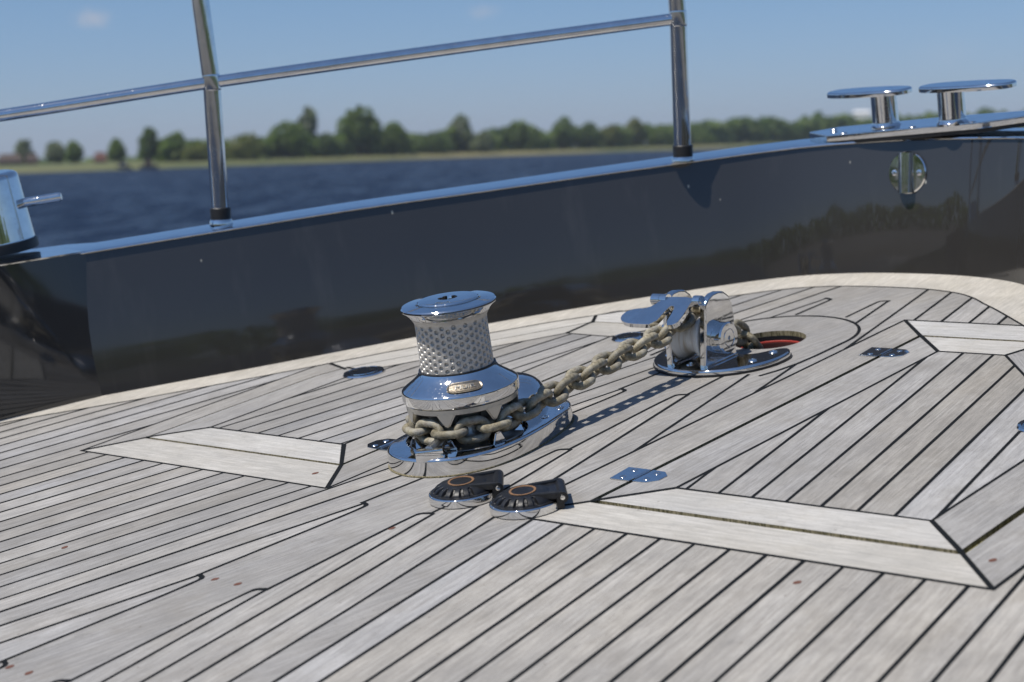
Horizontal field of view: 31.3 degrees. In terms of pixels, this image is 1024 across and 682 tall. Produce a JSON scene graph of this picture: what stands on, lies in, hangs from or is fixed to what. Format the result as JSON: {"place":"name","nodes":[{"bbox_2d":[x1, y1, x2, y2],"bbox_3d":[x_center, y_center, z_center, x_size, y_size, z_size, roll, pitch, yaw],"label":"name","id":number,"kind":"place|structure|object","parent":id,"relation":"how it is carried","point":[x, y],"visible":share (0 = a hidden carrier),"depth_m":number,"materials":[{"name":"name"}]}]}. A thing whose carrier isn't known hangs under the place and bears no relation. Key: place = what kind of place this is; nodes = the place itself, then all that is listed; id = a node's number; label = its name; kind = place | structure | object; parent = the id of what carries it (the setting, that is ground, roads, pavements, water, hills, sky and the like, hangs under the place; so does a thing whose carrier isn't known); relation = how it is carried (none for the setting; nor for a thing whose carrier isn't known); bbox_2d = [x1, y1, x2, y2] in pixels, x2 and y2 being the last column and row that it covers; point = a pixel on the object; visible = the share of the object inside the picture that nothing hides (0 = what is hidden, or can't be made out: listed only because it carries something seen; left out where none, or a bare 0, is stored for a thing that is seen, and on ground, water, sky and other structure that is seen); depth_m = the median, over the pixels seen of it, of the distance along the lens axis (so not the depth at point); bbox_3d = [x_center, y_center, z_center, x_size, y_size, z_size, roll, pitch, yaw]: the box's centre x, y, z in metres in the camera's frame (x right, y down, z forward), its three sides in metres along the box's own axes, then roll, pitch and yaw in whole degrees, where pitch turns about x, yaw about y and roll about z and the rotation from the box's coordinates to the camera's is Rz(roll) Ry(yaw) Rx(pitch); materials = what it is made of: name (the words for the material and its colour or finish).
{"place":"outdoors","nodes":[
{"label":"outdoors","id":0,"kind":"place"},
{"bbox_2d":[17,148,728,248],"bbox_3d":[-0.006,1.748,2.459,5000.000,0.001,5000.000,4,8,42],"label":"water","id":1,"kind":"structure","parent":0,"point":[97,206],"depth_m":112.59,"materials":[{"name":"blue liquid"}]},
{"bbox_2d":[116,161,130,168],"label":"moored boat","id":2,"kind":"object","parent":1,"relation":"on","point":[122,165],"visible":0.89,"depth_m":302.09,"materials":[{"name":"grey"}]},
{"bbox_2d":[140,160,157,168],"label":"moored boat","id":3,"kind":"object","parent":1,"relation":"on","point":[147,164],"visible":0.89,"depth_m":302.83,"materials":[{"name":"grey"}]},
{"bbox_2d":[0,141,766,172],"bbox_3d":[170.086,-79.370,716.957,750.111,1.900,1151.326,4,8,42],"label":"shore terrain","id":4,"kind":"structure","parent":0,"point":[66,167],"depth_m":352.41,"materials":[{"name":"green plant"}]},
{"bbox_2d":[0,154,22,164],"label":"farmhouse","id":5,"kind":"object","parent":4,"relation":"on","point":[10,159],"visible":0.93,"depth_m":359.25,"materials":[{"name":"red brick"}]},
{"bbox_2d":[13,139,34,164],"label":"broadleaf tree","id":6,"kind":"object","parent":4,"relation":"on","point":[22,148],"visible":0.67,"depth_m":378.87,"materials":[{"name":"green plant"}]},
{"bbox_2d":[25,154,38,164],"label":"farmhouse","id":7,"kind":"object","parent":4,"relation":"on","point":[30,159],"visible":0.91,"depth_m":366.09,"materials":[{"name":"red brick"}]},
{"bbox_2d":[43,141,65,163],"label":"broadleaf tree","id":8,"kind":"object","parent":4,"relation":"on","point":[54,151],"visible":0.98,"depth_m":354.02,"materials":[{"name":"green plant"}]},
{"bbox_2d":[64,140,83,163],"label":"broadleaf tree","id":9,"kind":"object","parent":4,"relation":"on","point":[74,151],"visible":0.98,"depth_m":346.57,"materials":[{"name":"green plant"}]},
{"bbox_2d":[94,152,106,162],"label":"farmhouse","id":10,"kind":"object","parent":4,"relation":"on","point":[100,157],"visible":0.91,"depth_m":354.90,"materials":[{"name":"red brick"}]},
{"bbox_2d":[106,138,126,162],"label":"broadleaf tree","id":11,"kind":"object","parent":4,"relation":"on","point":[116,151],"visible":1,"depth_m":341.78,"materials":[{"name":"green plant"}]},
{"bbox_2d":[137,127,157,159],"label":"columnar tree","id":12,"kind":"object","parent":4,"relation":"on","point":[148,145],"visible":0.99,"depth_m":330.40,"materials":[{"name":"green plant"}]},
{"bbox_2d":[163,130,184,161],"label":"broadleaf tree","id":13,"kind":"object","parent":4,"relation":"on","point":[178,137],"visible":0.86,"depth_m":332.97,"materials":[{"name":"green plant"}]},
{"bbox_2d":[179,142,207,161],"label":"shrub","id":14,"kind":"object","parent":4,"relation":"on","point":[192,152],"visible":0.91,"depth_m":329.58,"materials":[{"name":"green plant"}]},
{"bbox_2d":[225,131,266,160],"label":"shrub","id":15,"kind":"object","parent":4,"relation":"on","point":[249,148],"visible":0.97,"depth_m":338.13,"materials":[{"name":"green plant"}]},
{"bbox_2d":[263,120,309,158],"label":"broadleaf tree","id":16,"kind":"object","parent":4,"relation":"on","point":[294,131],"visible":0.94,"depth_m":355.42,"materials":[{"name":"green plant"}]},
{"bbox_2d":[296,106,318,136],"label":"poplar tree","id":17,"kind":"object","parent":4,"relation":"on","point":[307,120],"visible":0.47,"depth_m":368.48,"materials":[{"name":"green plant"}]},
{"bbox_2d":[313,131,337,157],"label":"shrub","id":18,"kind":"object","parent":4,"relation":"on","point":[326,145],"visible":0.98,"depth_m":357.72,"materials":[{"name":"green plant"}]},
{"bbox_2d":[335,104,382,155],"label":"broadleaf tree","id":19,"kind":"object","parent":4,"relation":"on","point":[359,126],"visible":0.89,"depth_m":375.17,"materials":[{"name":"green plant"}]},
{"bbox_2d":[381,121,410,154],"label":"broadleaf tree","id":20,"kind":"object","parent":4,"relation":"on","point":[395,136],"visible":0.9,"depth_m":381.38,"materials":[{"name":"green plant"}]},
{"bbox_2d":[412,130,453,153],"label":"shrub","id":21,"kind":"object","parent":4,"relation":"on","point":[438,142],"visible":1,"depth_m":393.04,"materials":[{"name":"green plant"}]},
{"bbox_2d":[445,113,473,152],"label":"willow tree","id":22,"kind":"object","parent":4,"relation":"on","point":[459,123],"visible":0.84,"depth_m":411.86,"materials":[{"name":"green plant"}]},
{"bbox_2d":[468,129,495,152],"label":"shrub","id":23,"kind":"object","parent":4,"relation":"on","point":[478,143],"visible":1,"depth_m":408.56,"materials":[{"name":"green plant"}]},
{"bbox_2d":[498,120,546,150],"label":"broadleaf tree","id":24,"kind":"object","parent":4,"relation":"on","point":[520,131],"visible":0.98,"depth_m":429.44,"materials":[{"name":"green plant"}]},
{"bbox_2d":[38,107,1023,163],"bbox_3d":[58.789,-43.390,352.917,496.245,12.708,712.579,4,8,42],"label":"wood","id":25,"kind":"object","parent":4,"relation":"on","point":[768,129],"visible":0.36,"depth_m":472.90,"materials":[{"name":"green plant"}]},
{"bbox_2d":[552,116,575,149],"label":"broadleaf tree","id":26,"kind":"object","parent":4,"relation":"on","point":[565,129],"visible":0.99,"depth_m":447.24,"materials":[{"name":"green plant"}]},
{"bbox_2d":[574,121,604,148],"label":"broadleaf tree","id":27,"kind":"object","parent":4,"relation":"on","point":[591,133],"visible":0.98,"depth_m":451.90,"materials":[{"name":"green plant"}]},
{"bbox_2d":[600,123,623,147],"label":"broadleaf tree","id":28,"kind":"object","parent":4,"relation":"on","point":[613,135],"visible":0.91,"depth_m":460.33,"materials":[{"name":"green plant"}]},
{"bbox_2d":[623,117,643,145],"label":"broadleaf tree","id":29,"kind":"object","parent":4,"relation":"on","point":[636,122],"visible":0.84,"depth_m":475.75,"materials":[{"name":"green plant"}]},
{"bbox_2d":[644,124,673,146],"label":"broadleaf tree","id":30,"kind":"object","parent":4,"relation":"on","point":[660,134],"visible":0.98,"depth_m":477.08,"materials":[{"name":"green plant"}]},
{"bbox_2d":[691,128,716,145],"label":"shrub","id":31,"kind":"object","parent":4,"relation":"on","point":[698,134],"visible":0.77,"depth_m":498.23,"materials":[{"name":"green plant"}]},
{"bbox_2d":[735,119,751,143],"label":"broadleaf tree","id":32,"kind":"object","parent":4,"relation":"on","point":[747,128],"visible":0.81,"depth_m":524.73,"materials":[{"name":"green plant"}]},
{"bbox_2d":[853,110,870,118],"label":"white building","id":33,"kind":"structure","parent":4,"relation":"on","point":[862,114],"depth_m":655.46,"materials":[{"name":"white paint"}]},
{"bbox_2d":[0,273,1023,681],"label":"deck","id":34,"kind":"structure","parent":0,"point":[130,551],"depth_m":1.88,"materials":[{"name":"brown wood"}]},
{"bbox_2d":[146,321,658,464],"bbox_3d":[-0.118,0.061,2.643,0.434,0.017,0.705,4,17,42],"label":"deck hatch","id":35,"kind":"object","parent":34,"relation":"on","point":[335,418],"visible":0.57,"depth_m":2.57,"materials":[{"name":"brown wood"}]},
{"bbox_2d":[343,366,384,378],"bbox_3d":[-0.222,0.046,2.737,0.064,0.006,0.064,-4,13,18],"label":"deck filler","id":36,"kind":"object","parent":35,"relation":"on","point":[363,372],"visible":1,"depth_m":2.72,"materials":[{"name":"silver metal"}]},
{"bbox_2d":[611,332,642,342],"bbox_3d":[0.174,-0.007,2.730,0.052,0.006,0.052,-3,13,20],"label":"deck filler","id":37,"kind":"object","parent":35,"relation":"on","point":[619,338],"visible":0.87,"depth_m":2.72,"materials":[{"name":"silver metal"}]},
{"bbox_2d":[428,469,503,508],"bbox_3d":[-0.052,0.167,2.069,0.087,0.021,0.082,-7,13,2],"label":"foot switch","id":38,"kind":"object","parent":34,"relation":"on","point":[469,490],"visible":1,"depth_m":2.04,"materials":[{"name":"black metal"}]},
{"bbox_2d":[387,290,573,477],"bbox_3d":[-0.051,0.032,2.267,0.194,0.195,0.288,4,17,42],"label":"anchor windlass","id":39,"kind":"object","parent":34,"relation":"on","point":[462,372],"visible":0.99,"depth_m":2.19,"materials":[{"name":"silver metal"}]},
{"bbox_2d":[402,307,763,444],"bbox_3d":[0.142,0.056,2.384,0.648,0.198,0.155,-6,7,-35],"label":"anchor chain","id":40,"kind":"object","parent":39,"relation":"attached to","point":[541,398],"visible":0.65,"depth_m":2.28,"materials":[{"name":"silver metal"}]},
{"bbox_2d":[0,128,1023,420],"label":"bulwark","id":41,"kind":"object","parent":34,"relation":"attached to","point":[80,322],"visible":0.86,"depth_m":2.92,"materials":[{"name":"paint"}]},
{"bbox_2d":[0,169,61,255],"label":"bollard","id":42,"kind":"object","parent":41,"relation":"on","point":[17,234],"visible":1,"depth_m":2.85,"materials":[{"name":"silver metal"}]},
{"bbox_2d":[0,0,694,225],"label":"guard rail","id":43,"kind":"object","parent":41,"relation":"on","point":[211,82],"visible":1,"depth_m":2.90,"materials":[{"name":"silver metal"}]},
{"bbox_2d":[889,151,926,193],"bbox_3d":[0.627,-0.267,2.901,0.067,0.067,0.030,4,8,42],"label":"bar fitting","id":44,"kind":"object","parent":41,"relation":"attached to","point":[907,172],"visible":1,"depth_m":2.89,"materials":[{"name":"silver metal"}]},
{"bbox_2d":[809,79,1023,142],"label":"mooring bitts","id":45,"kind":"object","parent":41,"relation":"on","point":[952,118],"visible":0.99,"depth_m":2.88,"materials":[{"name":"silver metal"}]},
{"bbox_2d":[489,478,567,519],"bbox_3d":[0.017,0.172,2.003,0.087,0.021,0.082,-8,13,-1],"label":"foot switch","id":46,"kind":"object","parent":34,"relation":"on","point":[532,500],"visible":1,"depth_m":1.98,"materials":[{"name":"black plastic"}]},
{"bbox_2d":[621,289,791,377],"bbox_3d":[0.259,-0.018,2.494,0.197,0.108,0.168,4,17,42],"label":"chain stopper","id":47,"kind":"object","parent":34,"relation":"on","point":[704,346],"visible":0.88,"depth_m":2.46,"materials":[{"name":"silver metal"}]},
{"bbox_2d":[736,335,803,348],"bbox_3d":[0.379,0.079,2.625,0.105,0.153,0.105,4,17,42],"label":"hawse pipe","id":48,"kind":"object","parent":34,"relation":"on","point":[768,342],"visible":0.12,"depth_m":2.65,"materials":[{"name":"red"}]},
{"bbox_2d":[592,335,1023,553],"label":"deck hatch","id":49,"kind":"object","parent":34,"relation":"on","point":[917,443],"visible":1,"depth_m":2.02,"materials":[{"name":"brown wood"}]},
{"bbox_2d":[1016,420,1023,432],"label":"deck filler","id":50,"kind":"object","parent":49,"relation":"on","point":[1020,426],"visible":1,"depth_m":2.04,"materials":[{"name":"silver metal"}]},
{"bbox_2d":[0,0,1023,159],"label":"sky","id":51,"kind":"structure","parent":0,"point":[781,59],"materials":[{"name":"blue"}]}
]}

